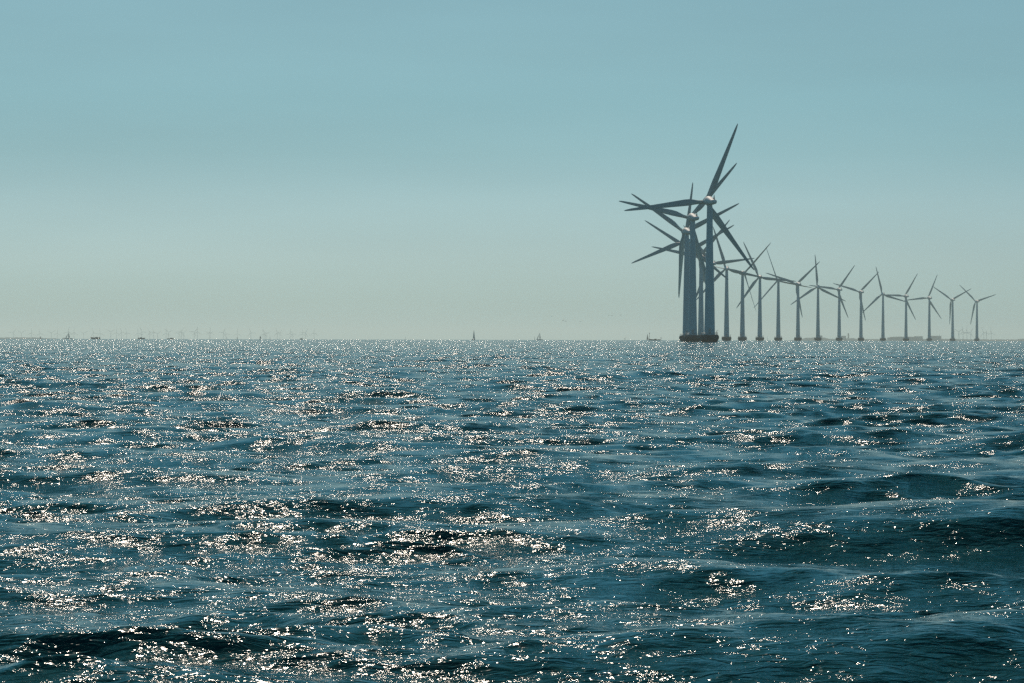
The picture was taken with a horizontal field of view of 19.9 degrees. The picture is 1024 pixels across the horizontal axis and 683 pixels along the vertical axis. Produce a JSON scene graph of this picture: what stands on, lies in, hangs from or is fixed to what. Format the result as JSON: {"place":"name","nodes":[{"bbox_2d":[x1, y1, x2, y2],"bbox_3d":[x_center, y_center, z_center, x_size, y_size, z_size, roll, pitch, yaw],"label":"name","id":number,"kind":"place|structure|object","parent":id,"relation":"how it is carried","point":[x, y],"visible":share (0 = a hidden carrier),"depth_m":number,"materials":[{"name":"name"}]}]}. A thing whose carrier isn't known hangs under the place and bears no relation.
{"place":"outdoors","nodes":[
{"label":"outdoors","id":0,"kind":"place"},
{"bbox_2d":[0,337,56,338],"bbox_3d":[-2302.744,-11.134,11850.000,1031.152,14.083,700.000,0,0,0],"label":"headland","id":1,"kind":"structure","parent":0,"point":[26,338],"depth_m":11532.39,"materials":[{"name":"grey"}]},
{"bbox_2d":[0,339,1023,682],"bbox_3d":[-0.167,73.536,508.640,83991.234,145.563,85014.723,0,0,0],"label":"sea","id":2,"kind":"structure","parent":0,"point":[452,511],"depth_m":29.05,"materials":[{"name":"teal liquid"}]},
{"bbox_2d":[619,163,736,341],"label":"wind turbine","id":3,"kind":"object","parent":2,"relation":"in","point":[692,335],"visible":0.91,"depth_m":1526.68,"materials":[{"name":"metal"}]},
{"bbox_2d":[631,183,728,279],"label":"wind turbine","id":4,"kind":"object","parent":2,"relation":"in","point":[668,247],"visible":0.17,"depth_m":1908.87,"materials":[{"name":"metal"}]},
{"bbox_2d":[632,194,738,340],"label":"wind turbine","id":5,"kind":"object","parent":2,"relation":"in","point":[684,248],"visible":0.69,"depth_m":1724.96,"materials":[{"name":"metal"}]},
{"bbox_2d":[624,124,753,341],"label":"wind turbine","id":6,"kind":"object","parent":2,"relation":"in","point":[709,332],"visible":0.97,"depth_m":1343.95,"materials":[{"name":"metal"}]},
{"bbox_2d":[646,221,733,246],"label":"wind turbine","id":7,"kind":"object","parent":2,"relation":"in","point":[675,240],"visible":0.09,"depth_m":2088.98,"materials":[{"name":"metal"}]},
{"bbox_2d":[653,220,729,334],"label":"wind turbine","id":8,"kind":"object","parent":2,"relation":"in","point":[701,308],"visible":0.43,"depth_m":2265.58,"materials":[{"name":"metal"}]},
{"bbox_2d":[683,225,753,325],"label":"wind turbine","id":9,"kind":"object","parent":2,"relation":"in","point":[723,262],"visible":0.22,"depth_m":2453.86,"materials":[{"name":"metal"}]},
{"bbox_2d":[696,227,767,340],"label":"wind turbine","id":10,"kind":"object","parent":2,"relation":"in","point":[726,337],"visible":0.95,"depth_m":2625.92,"materials":[{"name":"metal"}]},
{"bbox_2d":[715,244,769,340],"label":"wind turbine","id":11,"kind":"object","parent":2,"relation":"in","point":[742,337],"visible":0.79,"depth_m":2806.54,"materials":[{"name":"metal"}]},
{"bbox_2d":[737,242,794,340],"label":"wind turbine","id":12,"kind":"object","parent":2,"relation":"in","point":[759,337],"visible":0.87,"depth_m":2987.11,"materials":[{"name":"metal"}]},
{"bbox_2d":[754,251,811,340],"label":"wind turbine","id":13,"kind":"object","parent":2,"relation":"in","point":[777,337],"visible":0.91,"depth_m":3166.67,"materials":[{"name":"metal"}]},
{"bbox_2d":[767,261,819,340],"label":"wind turbine","id":14,"kind":"object","parent":2,"relation":"in","point":[797,337],"visible":0.9,"depth_m":3346.68,"materials":[{"name":"metal"}]},
{"bbox_2d":[791,256,844,340],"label":"wind turbine","id":15,"kind":"object","parent":2,"relation":"in","point":[817,338],"visible":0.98,"depth_m":3527.14,"materials":[{"name":"metal"}]},
{"bbox_2d":[809,265,854,340],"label":"wind turbine","id":16,"kind":"object","parent":2,"relation":"in","point":[838,289],"visible":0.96,"depth_m":3707.80,"materials":[{"name":"metal"}]},
{"bbox_2d":[833,272,878,340],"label":"wind turbine","id":17,"kind":"object","parent":2,"relation":"in","point":[861,337],"visible":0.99,"depth_m":3887.76,"materials":[{"name":"metal"}]},
{"bbox_2d":[862,268,905,340],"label":"wind turbine","id":18,"kind":"object","parent":2,"relation":"in","point":[882,337],"visible":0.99,"depth_m":4068.15,"materials":[{"name":"metal"}]},
{"bbox_2d":[885,273,917,340],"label":"wind turbine","id":19,"kind":"object","parent":2,"relation":"in","point":[905,338],"visible":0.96,"depth_m":4247.90,"materials":[{"name":"metal"}]},
{"bbox_2d":[904,276,940,340],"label":"wind turbine","id":20,"kind":"object","parent":2,"relation":"in","point":[929,338],"visible":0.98,"depth_m":4427.94,"materials":[{"name":"metal"}]},
{"bbox_2d":[934,287,969,340],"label":"wind turbine","id":21,"kind":"object","parent":2,"relation":"in","point":[952,320],"visible":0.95,"depth_m":4608.96,"materials":[{"name":"metal"}]},
{"bbox_2d":[961,286,995,340],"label":"wind turbine","id":22,"kind":"object","parent":2,"relation":"in","point":[976,335],"visible":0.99,"depth_m":4788.89,"materials":[{"name":"metal"}]},
{"bbox_2d":[0,0,1023,340],"label":"sky","id":23,"kind":"structure","parent":0,"point":[329,169],"materials":[{"name":"blue"}]},
{"bbox_2d":[790,337,1023,340],"bbox_3d":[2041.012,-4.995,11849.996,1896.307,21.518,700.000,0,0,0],"label":"coast","id":24,"kind":"structure","parent":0,"point":[826,339],"depth_m":11526.60},
{"bbox_2d":[887,337,917,340],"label":"industrial building","id":25,"kind":"structure","parent":24,"relation":"on","point":[899,338],"depth_m":11524.99,"materials":[{"name":"grey concrete"}]},
{"bbox_2d":[931,336,940,339],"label":"industrial building","id":26,"kind":"structure","parent":24,"relation":"on","point":[936,337],"depth_m":11524.98,"materials":[{"name":"grey concrete"}]}
]}

